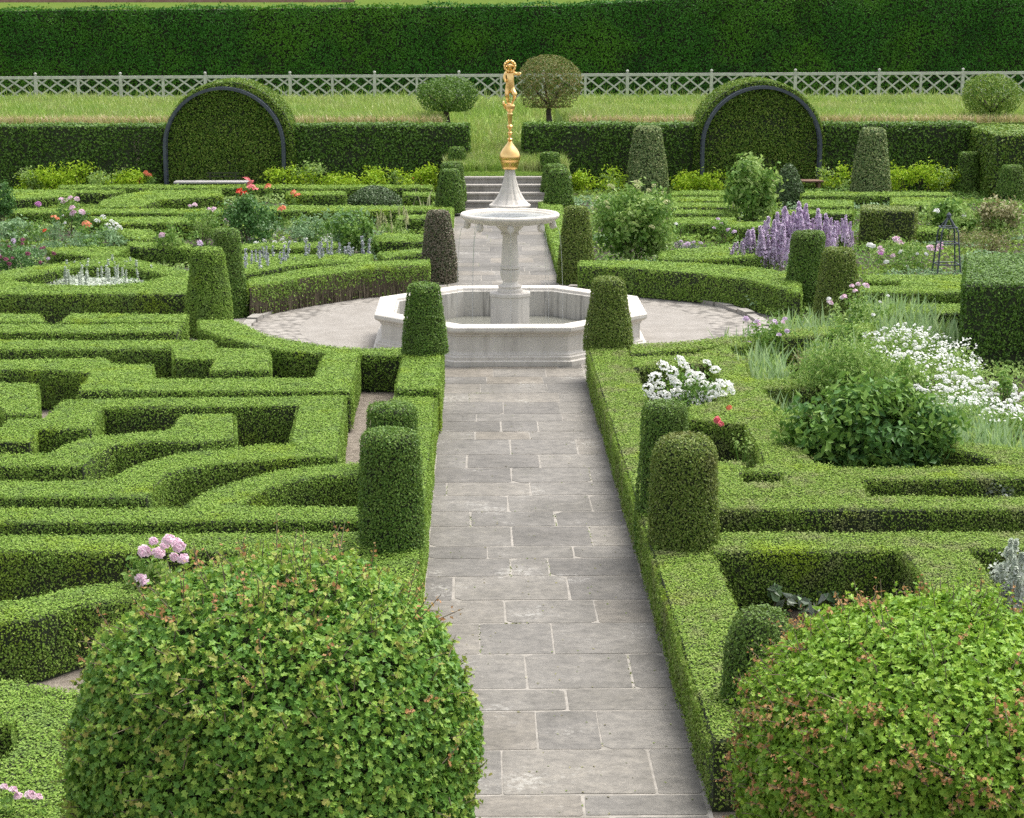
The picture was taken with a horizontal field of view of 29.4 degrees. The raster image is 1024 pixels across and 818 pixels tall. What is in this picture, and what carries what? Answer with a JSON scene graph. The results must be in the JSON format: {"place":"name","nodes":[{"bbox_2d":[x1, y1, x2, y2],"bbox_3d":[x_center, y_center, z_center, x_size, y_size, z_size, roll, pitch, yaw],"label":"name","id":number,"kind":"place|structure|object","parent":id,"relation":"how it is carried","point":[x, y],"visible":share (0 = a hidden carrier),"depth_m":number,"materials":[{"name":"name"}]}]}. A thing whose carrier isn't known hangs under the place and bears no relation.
{"place":"outdoors","nodes":[
{"label":"outdoors","id":0,"kind":"place"},
{"bbox_2d":[24,193,952,817],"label":"ground","id":1,"kind":"structure","parent":0,"point":[352,457],"depth_m":26.50,"materials":[{"name":"grey gravel"}]},
{"bbox_2d":[0,381,41,429],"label":"box hedge","id":2,"kind":"object","parent":1,"relation":"on","point":[20,401],"visible":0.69,"depth_m":26.24,"materials":[{"name":"green plant"}]},
{"bbox_2d":[0,675,83,817],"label":"box hedge","id":3,"kind":"object","parent":1,"relation":"on","point":[33,720],"visible":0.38,"depth_m":14.43,"materials":[{"name":"green plant"}]},
{"bbox_2d":[0,579,154,683],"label":"box hedge","id":4,"kind":"object","parent":1,"relation":"on","point":[41,637],"visible":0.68,"depth_m":17.45,"materials":[{"name":"green plant"}]},
{"bbox_2d":[0,284,186,324],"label":"box hedge","id":5,"kind":"object","parent":1,"relation":"on","point":[52,305],"visible":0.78,"depth_m":35.46,"materials":[{"name":"green plant"}]},
{"bbox_2d":[0,321,186,341],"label":"box hedge","id":6,"kind":"object","parent":1,"relation":"on","point":[105,332],"visible":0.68,"depth_m":31.63,"materials":[{"name":"green plant"}]},
{"bbox_2d":[0,410,238,482],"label":"box hedge","id":7,"kind":"object","parent":1,"relation":"on","point":[102,457],"visible":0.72,"depth_m":23.81,"materials":[{"name":"green plant"}]},
{"bbox_2d":[60,311,189,340],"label":"box hedge","id":8,"kind":"object","parent":1,"relation":"on","point":[95,318],"visible":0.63,"depth_m":32.86,"materials":[{"name":"green plant"}]},
{"bbox_2d":[0,336,272,379],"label":"box hedge","id":9,"kind":"object","parent":1,"relation":"on","point":[190,359],"visible":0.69,"depth_m":30.05,"materials":[{"name":"green plant"}]},
{"bbox_2d":[121,534,188,591],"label":"rose bush","id":10,"kind":"object","parent":1,"relation":"on","point":[141,576],"visible":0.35,"depth_m":18.06,"materials":[{"name":"pink plant"}]},
{"bbox_2d":[0,443,338,510],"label":"box hedge","id":11,"kind":"object","parent":1,"relation":"on","point":[178,480],"visible":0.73,"depth_m":22.41,"materials":[{"name":"green plant"}]},
{"bbox_2d":[0,393,348,465],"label":"box hedge","id":12,"kind":"object","parent":1,"relation":"on","point":[317,424],"visible":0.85,"depth_m":25.90,"materials":[{"name":"green plant"}]},
{"bbox_2d":[0,351,361,432],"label":"box hedge","id":13,"kind":"object","parent":1,"relation":"on","point":[59,380],"visible":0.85,"depth_m":27.77,"materials":[{"name":"green plant"}]},
{"bbox_2d":[0,504,362,537],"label":"box hedge","id":14,"kind":"object","parent":1,"relation":"on","point":[85,521],"visible":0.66,"depth_m":20.39,"materials":[{"name":"green plant"}]},
{"bbox_2d":[0,528,374,603],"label":"box hedge","id":15,"kind":"object","parent":1,"relation":"on","point":[37,565],"visible":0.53,"depth_m":19.31,"materials":[{"name":"green plant"}]},
{"bbox_2d":[50,514,491,817],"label":"clipped hawthorn","id":16,"kind":"object","parent":1,"relation":"on","point":[282,682],"visible":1,"depth_m":11.40,"materials":[{"name":"green plant"}]},
{"bbox_2d":[184,460,364,509],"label":"box hedge","id":17,"kind":"object","parent":1,"relation":"on","point":[335,484],"visible":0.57,"depth_m":22.09,"materials":[{"name":"green plant"}]},
{"bbox_2d":[196,317,401,391],"bbox_3d":[-3.651,-0.867,31.116,4.938,0.681,1.463,11,16,40],"label":"box hedge","id":18,"kind":"object","parent":1,"relation":"on","point":[300,359],"visible":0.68,"depth_m":30.13,"materials":[{"name":"green plant"}]},
{"bbox_2d":[361,393,438,635],"bbox_3d":[-1.228,1.355,20.852,0.692,0.649,12.376,0,12,-1],"label":"box hedge","id":19,"kind":"object","parent":1,"relation":"on","point":[400,565],"visible":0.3,"depth_m":21.87,"materials":[{"name":"green plant"}]},
{"bbox_2d":[356,425,425,555],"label":"topiary bush","id":20,"kind":"object","parent":19,"relation":"on","point":[390,512],"visible":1,"depth_m":19.28,"materials":[{"name":"green plant"}]},
{"bbox_2d":[365,399,418,436],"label":"topiary bush","id":21,"kind":"object","parent":19,"relation":"on","point":[391,413],"visible":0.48,"depth_m":22.27,"materials":[{"name":"green plant"}]},
{"bbox_2d":[394,352,444,430],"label":"box hedge","id":22,"kind":"object","parent":1,"relation":"on","point":[421,376],"visible":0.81,"depth_m":27.58,"materials":[{"name":"green plant"}]},
{"bbox_2d":[401,280,448,356],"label":"topiary bush","id":23,"kind":"object","parent":22,"relation":"on","point":[424,324],"visible":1,"depth_m":29.14,"materials":[{"name":"green plant"}]},
{"bbox_2d":[420,209,458,284],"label":"topiary bush","id":24,"kind":"object","parent":1,"relation":"on","point":[438,248],"visible":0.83,"depth_m":40.60,"materials":[{"name":"green plant"}]},
{"bbox_2d":[0,182,1023,468],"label":"undergrowth","id":25,"kind":"object","parent":1,"relation":"on","point":[968,198],"visible":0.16,"depth_m":45.89,"materials":[{"name":"green plant"}]},
{"bbox_2d":[464,176,571,207],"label":"garden steps","id":26,"kind":"structure","parent":1,"relation":"on","point":[482,191],"depth_m":55.67,"materials":[{"name":"stone"}]},
{"bbox_2d":[625,125,669,196],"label":"topiary bush","id":27,"kind":"object","parent":1,"relation":"on","point":[647,158],"visible":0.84,"depth_m":57.66,"materials":[{"name":"green plant"}]},
{"bbox_2d":[628,335,743,358],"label":"box hedge","id":28,"kind":"object","parent":1,"relation":"on","point":[669,348],"visible":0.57,"depth_m":30.26,"materials":[{"name":"green plant"}]},
{"bbox_2d":[713,566,1023,817],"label":"clipped hawthorn","id":29,"kind":"object","parent":1,"relation":"on","point":[899,708],"visible":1,"depth_m":11.68,"materials":[{"name":"green plant"}]},
{"bbox_2d":[0,0,1018,123],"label":"meadow","id":30,"kind":"structure","parent":0,"point":[57,5],"depth_m":140.93,"materials":[{"name":"green plant"}]},
{"bbox_2d":[0,196,1023,657],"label":"bed soil","id":31,"kind":"structure","parent":0,"point":[794,614],"depth_m":44.95,"materials":[{"name":"brown soil"}]},
{"bbox_2d":[0,187,125,211],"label":"box hedge","id":32,"kind":"object","parent":31,"relation":"on","point":[26,198],"visible":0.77,"depth_m":54.89,"materials":[{"name":"green plant"}]},
{"bbox_2d":[0,256,189,284],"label":"box hedge","id":33,"kind":"object","parent":31,"relation":"on","point":[37,274],"visible":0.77,"depth_m":40.02,"materials":[{"name":"green plant"}]},
{"bbox_2d":[6,207,224,228],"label":"box hedge","id":34,"kind":"object","parent":31,"relation":"on","point":[114,213],"visible":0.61,"depth_m":50.15,"materials":[{"name":"green plant"}]},
{"bbox_2d":[84,215,205,238],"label":"box hedge","id":35,"kind":"object","parent":31,"relation":"on","point":[157,224],"visible":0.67,"depth_m":48.04,"materials":[{"name":"green plant"}]},
{"bbox_2d":[127,240,192,266],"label":"box hedge","id":36,"kind":"object","parent":31,"relation":"on","point":[147,252],"visible":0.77,"depth_m":43.32,"materials":[{"name":"green plant"}]},
{"bbox_2d":[98,188,223,209],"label":"box hedge","id":37,"kind":"object","parent":31,"relation":"on","point":[201,198],"visible":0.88,"depth_m":53.69,"materials":[{"name":"green plant"}]},
{"bbox_2d":[58,183,434,201],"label":"box hedge","id":38,"kind":"object","parent":31,"relation":"on","point":[399,189],"visible":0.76,"depth_m":56.41,"materials":[{"name":"green plant"}]},
{"bbox_2d":[216,188,282,243],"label":"leafy shrub","id":39,"kind":"object","parent":31,"relation":"on","point":[244,210],"visible":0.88,"depth_m":45.41,"materials":[{"name":"green plant"}]},
{"bbox_2d":[240,251,373,290],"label":"box hedge","id":40,"kind":"object","parent":31,"relation":"on","point":[253,271],"visible":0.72,"depth_m":40.98,"materials":[{"name":"green plant"}]},
{"bbox_2d":[239,203,433,226],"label":"box hedge","id":41,"kind":"object","parent":31,"relation":"on","point":[289,212],"visible":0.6,"depth_m":50.60,"materials":[{"name":"green plant"}]},
{"bbox_2d":[316,205,383,253],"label":"leafy shrub","id":42,"kind":"object","parent":31,"relation":"on","point":[342,235],"visible":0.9,"depth_m":44.46,"materials":[{"name":"green plant"}]},
{"bbox_2d":[588,172,680,259],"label":"leafy shrub","id":43,"kind":"object","parent":31,"relation":"on","point":[642,218],"visible":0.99,"depth_m":42.80,"materials":[{"name":"green plant"}]},
{"bbox_2d":[633,397,689,551],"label":"topiary bush","id":44,"kind":"object","parent":31,"relation":"on","point":[661,418],"visible":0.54,"depth_m":20.62,"materials":[{"name":"green plant"}]},
{"bbox_2d":[585,346,744,811],"bbox_3d":[1.629,0.987,22.501,0.708,0.677,16.412,0,12,-1],"label":"box hedge","id":45,"kind":"object","parent":31,"relation":"on","point":[694,607],"visible":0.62,"depth_m":18.03,"materials":[{"name":"green plant"}]},
{"bbox_2d":[582,275,634,351],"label":"topiary bush","id":46,"kind":"object","parent":45,"relation":"on","point":[608,323],"visible":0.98,"depth_m":30.15,"materials":[{"name":"green plant"}]},
{"bbox_2d":[646,430,720,552],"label":"topiary bush","id":47,"kind":"object","parent":45,"relation":"on","point":[684,505],"visible":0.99,"depth_m":19.29,"materials":[{"name":"green plant"}]},
{"bbox_2d":[642,355,735,406],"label":"white flowered plant","id":48,"kind":"object","parent":31,"relation":"on","point":[681,388],"visible":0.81,"depth_m":26.39,"materials":[{"name":"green plant"}]},
{"bbox_2d":[577,259,802,322],"bbox_3d":[3.901,-2.448,38.438,5.870,0.697,2.336,11,16,41],"label":"box hedge","id":49,"kind":"object","parent":31,"relation":"on","point":[695,282],"visible":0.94,"depth_m":38.30,"materials":[{"name":"green plant"}]},
{"bbox_2d":[657,244,764,268],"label":"box hedge","id":50,"kind":"object","parent":31,"relation":"on","point":[718,254],"visible":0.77,"depth_m":41.85,"materials":[{"name":"green plant"}]},
{"bbox_2d":[626,321,873,400],"bbox_3d":[3.849,-0.760,30.593,5.818,0.693,1.227,-11,16,-42],"label":"box hedge","id":51,"kind":"object","parent":31,"relation":"on","point":[644,367],"visible":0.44,"depth_m":29.60,"materials":[{"name":"green plant"}]},
{"bbox_2d":[714,457,787,498],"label":"box hedge","id":52,"kind":"object","parent":31,"relation":"on","point":[731,482],"visible":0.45,"depth_m":21.77,"materials":[{"name":"green plant"}]},
{"bbox_2d":[707,324,799,379],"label":"iris leaves","id":53,"kind":"object","parent":31,"relation":"on","point":[764,361],"visible":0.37,"depth_m":29.76,"materials":[{"name":"green plant"}]},
{"bbox_2d":[720,151,788,221],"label":"leafy shrub","id":54,"kind":"object","parent":31,"relation":"on","point":[756,194],"visible":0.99,"depth_m":50.06,"materials":[{"name":"green plant"}]},
{"bbox_2d":[719,602,792,708],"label":"topiary bush","id":55,"kind":"object","parent":31,"relation":"on","point":[756,625],"visible":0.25,"depth_m":15.11,"materials":[{"name":"green plant"}]},
{"bbox_2d":[687,352,844,464],"bbox_3d":[3.663,-0.032,27.208,2.170,0.691,4.939,2,12,11],"label":"box hedge","id":56,"kind":"object","parent":31,"relation":"on","point":[747,402],"visible":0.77,"depth_m":26.10,"materials":[{"name":"green plant"}]},
{"bbox_2d":[747,216,790,269],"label":"lilac spires","id":57,"kind":"object","parent":31,"relation":"on","point":[775,247],"visible":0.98,"depth_m":41.98,"materials":[{"name":"purple plant"}]},
{"bbox_2d":[785,229,825,312],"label":"topiary bush","id":58,"kind":"object","parent":31,"relation":"on","point":[807,247],"visible":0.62,"depth_m":36.99,"materials":[{"name":"green plant"}]},
{"bbox_2d":[774,201,836,260],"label":"lilac spires","id":59,"kind":"object","parent":31,"relation":"on","point":[800,219],"visible":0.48,"depth_m":43.70,"materials":[{"name":"purple plant"}]},
{"bbox_2d":[741,412,870,498],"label":"box hedge","id":60,"kind":"object","parent":31,"relation":"on","point":[801,474],"visible":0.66,"depth_m":22.50,"materials":[{"name":"green plant"}]},
{"bbox_2d":[811,246,860,323],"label":"topiary bush","id":61,"kind":"object","parent":31,"relation":"on","point":[838,266],"visible":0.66,"depth_m":34.47,"materials":[{"name":"green plant"}]},
{"bbox_2d":[771,323,904,411],"bbox_3d":[4.646,-0.474,27.340,1.651,1.516,1.593,10,15,38],"label":"feathery plant","id":62,"kind":"object","parent":31,"relation":"on","point":[852,363],"visible":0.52,"depth_m":27.11,"materials":[{"name":"green plant"}]},
{"bbox_2d":[709,527,1023,609],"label":"box hedge","id":63,"kind":"object","parent":31,"relation":"on","point":[753,567],"visible":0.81,"depth_m":19.27,"materials":[{"name":"green plant"}]},
{"bbox_2d":[713,492,1023,551],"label":"box hedge","id":64,"kind":"object","parent":31,"relation":"on","point":[873,515],"visible":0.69,"depth_m":20.86,"materials":[{"name":"green plant"}]},
{"bbox_2d":[849,127,891,191],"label":"topiary bush","id":65,"kind":"object","parent":31,"relation":"on","point":[870,172],"visible":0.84,"depth_m":56.03,"materials":[{"name":"green plant"}]},
{"bbox_2d":[770,365,976,469],"bbox_3d":[4.396,0.266,23.792,2.488,1.563,1.414,0,12,-1],"label":"peony bush","id":66,"kind":"object","parent":31,"relation":"on","point":[866,423],"visible":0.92,"depth_m":23.46,"materials":[{"name":"green plant"}]},
{"bbox_2d":[800,191,951,208],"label":"box hedge","id":67,"kind":"object","parent":31,"relation":"on","point":[879,197],"visible":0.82,"depth_m":54.34,"materials":[{"name":"green plant"}]},
{"bbox_2d":[858,204,918,250],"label":"hedge block","id":68,"kind":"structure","parent":31,"relation":"on","point":[881,222],"depth_m":45.88,"materials":[{"name":"green plant"}]},
{"bbox_2d":[843,289,958,362],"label":"iris leaves","id":69,"kind":"object","parent":31,"relation":"on","point":[912,317],"visible":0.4,"depth_m":33.09,"materials":[{"name":"green plant"}]},
{"bbox_2d":[866,234,943,273],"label":"rose bush","id":70,"kind":"object","parent":31,"relation":"on","point":[898,243],"visible":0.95,"depth_m":41.12,"materials":[{"name":"green plant"}]},
{"bbox_2d":[859,283,960,304],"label":"box hedge","id":71,"kind":"object","parent":31,"relation":"on","point":[943,294],"visible":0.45,"depth_m":36.42,"materials":[{"name":"green plant"}]},
{"bbox_2d":[863,273,961,288],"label":"box hedge","id":72,"kind":"object","parent":31,"relation":"on","point":[925,280],"visible":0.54,"depth_m":38.06,"materials":[{"name":"green plant"}]},
{"bbox_2d":[862,322,990,397],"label":"white daisies","id":73,"kind":"object","parent":31,"relation":"on","point":[943,357],"visible":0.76,"depth_m":29.65,"materials":[{"name":"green plant"}]},
{"bbox_2d":[841,462,1023,498],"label":"box hedge","id":74,"kind":"object","parent":31,"relation":"on","point":[962,481],"visible":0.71,"depth_m":22.16,"materials":[{"name":"green plant"}]},
{"bbox_2d":[915,197,983,239],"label":"leafy shrub","id":75,"kind":"object","parent":31,"relation":"on","point":[960,218],"visible":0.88,"depth_m":47.26,"materials":[{"name":"green plant"}]},
{"bbox_2d":[893,543,1007,609],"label":"box hedge","id":76,"kind":"object","parent":31,"relation":"on","point":[934,565],"visible":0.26,"depth_m":18.72,"materials":[{"name":"green plant"}]},
{"bbox_2d":[910,367,1023,441],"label":"white daisies","id":77,"kind":"object","parent":31,"relation":"on","point":[1013,414],"visible":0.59,"depth_m":26.58,"materials":[{"name":"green plant"}]},
{"bbox_2d":[911,391,1023,462],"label":"iris leaves","id":78,"kind":"object","parent":31,"relation":"on","point":[983,433],"visible":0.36,"depth_m":25.22,"materials":[{"name":"green plant"}]},
{"bbox_2d":[942,441,1023,468],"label":"box hedge","id":79,"kind":"object","parent":31,"relation":"on","point":[973,455],"visible":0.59,"depth_m":23.38,"materials":[{"name":"green plant"}]},
{"bbox_2d":[957,251,1023,374],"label":"hedge block","id":80,"kind":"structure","parent":31,"relation":"on","point":[991,321],"depth_m":30.93,"materials":[{"name":"green plant"}]},
{"bbox_2d":[968,122,1023,198],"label":"clipped hedge","id":81,"kind":"object","parent":31,"relation":"on","point":[996,147],"visible":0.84,"depth_m":56.80,"materials":[{"name":"green plant"}]},
{"bbox_2d":[973,193,1023,238],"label":"leafy shrub","id":82,"kind":"object","parent":31,"relation":"on","point":[995,217],"visible":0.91,"depth_m":47.35,"materials":[{"name":"green plant"}]},
{"bbox_2d":[985,538,1023,612],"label":"silver plant","id":83,"kind":"object","parent":31,"relation":"on","point":[1016,575],"visible":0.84,"depth_m":18.51,"materials":[{"name":"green plant"}]},
{"bbox_2d":[0,82,1023,193],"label":"bank","id":84,"kind":"structure","parent":0,"point":[558,118],"depth_m":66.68,"materials":[{"name":"green plant"}]},
{"bbox_2d":[0,120,166,189],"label":"clipped hedge","id":85,"kind":"object","parent":84,"relation":"on","point":[107,147],"visible":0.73,"depth_m":58.72,"materials":[{"name":"green plant"}]},
{"bbox_2d":[164,77,296,185],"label":"arbour hedge","id":86,"kind":"object","parent":84,"relation":"on","point":[221,131],"visible":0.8,"depth_m":58.53,"materials":[{"name":"green plant"}]},
{"bbox_2d":[290,120,470,184],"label":"clipped hedge","id":87,"kind":"object","parent":84,"relation":"on","point":[346,147],"visible":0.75,"depth_m":58.87,"materials":[{"name":"green plant"}]},
{"bbox_2d":[416,75,479,123],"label":"lollipop tree","id":88,"kind":"object","parent":84,"relation":"on","point":[445,106],"visible":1,"depth_m":60.53,"materials":[{"name":"green plant"}]},
{"bbox_2d":[0,0,1023,95],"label":"yew hedge","id":89,"kind":"object","parent":84,"relation":"on","point":[693,36],"visible":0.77,"depth_m":72.43,"materials":[{"name":"green plant"}]},
{"bbox_2d":[0,68,1023,98],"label":"lattice fence","id":90,"kind":"object","parent":84,"relation":"on","point":[290,77],"visible":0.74,"depth_m":70.48,"materials":[{"name":"white wood"}]},
{"bbox_2d":[516,54,584,122],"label":"lollipop tree","id":91,"kind":"object","parent":84,"relation":"on","point":[558,91],"visible":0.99,"depth_m":60.54,"materials":[{"name":"green plant"}]},
{"bbox_2d":[520,119,696,191],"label":"clipped hedge","id":92,"kind":"object","parent":84,"relation":"on","point":[593,147],"visible":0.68,"depth_m":59.00,"materials":[{"name":"green plant"}]},
{"bbox_2d":[692,76,825,190],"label":"arbour hedge","id":93,"kind":"object","parent":84,"relation":"on","point":[773,127],"visible":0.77,"depth_m":58.82,"materials":[{"name":"green plant"}]},
{"bbox_2d":[820,119,977,191],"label":"clipped hedge","id":94,"kind":"object","parent":84,"relation":"on","point":[944,143],"visible":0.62,"depth_m":59.17,"materials":[{"name":"green plant"}]},
{"bbox_2d":[961,73,1023,114],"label":"lollipop tree","id":95,"kind":"object","parent":84,"relation":"on","point":[992,105],"visible":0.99,"depth_m":60.85,"materials":[{"name":"green plant"}]},
{"bbox_2d":[233,284,802,370],"bbox_3d":[-0.118,-1.528,35.679,11.200,0.001,11.200,0,12,-1],"label":"court","id":96,"kind":"object","parent":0,"point":[352,323],"visible":0.27,"depth_m":35.90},
{"bbox_2d":[184,246,233,338],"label":"topiary bush","id":97,"kind":"object","parent":96,"relation":"on","point":[208,294],"visible":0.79,"depth_m":34.26,"materials":[{"name":"green plant"}]},
{"bbox_2d":[213,227,248,318],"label":"topiary bush","id":98,"kind":"object","parent":96,"relation":"on","point":[226,239],"visible":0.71,"depth_m":36.33,"materials":[{"name":"green plant"}]},
{"bbox_2d":[246,257,430,315],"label":"box hedge","id":99,"kind":"object","parent":96,"relation":"on","point":[274,293],"visible":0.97,"depth_m":38.29,"materials":[{"name":"green plant"}]},
{"bbox_2d":[373,60,646,366],"bbox_3d":[-0.036,-3.536,33.510,4.660,4.855,4.660,0,12,-1],"label":"fountain","id":100,"kind":"object","parent":96,"relation":"on","point":[509,321],"visible":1,"depth_m":33.24,"materials":[{"name":"stone"}]},
{"bbox_2d":[556,205,594,284],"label":"topiary bush","id":101,"kind":"object","parent":96,"relation":"on","point":[576,245],"visible":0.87,"depth_m":40.45,"materials":[{"name":"green plant"}]},
{"bbox_2d":[424,207,713,817],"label":"path","id":102,"kind":"structure","parent":0,"point":[626,625],"depth_m":19.74,"materials":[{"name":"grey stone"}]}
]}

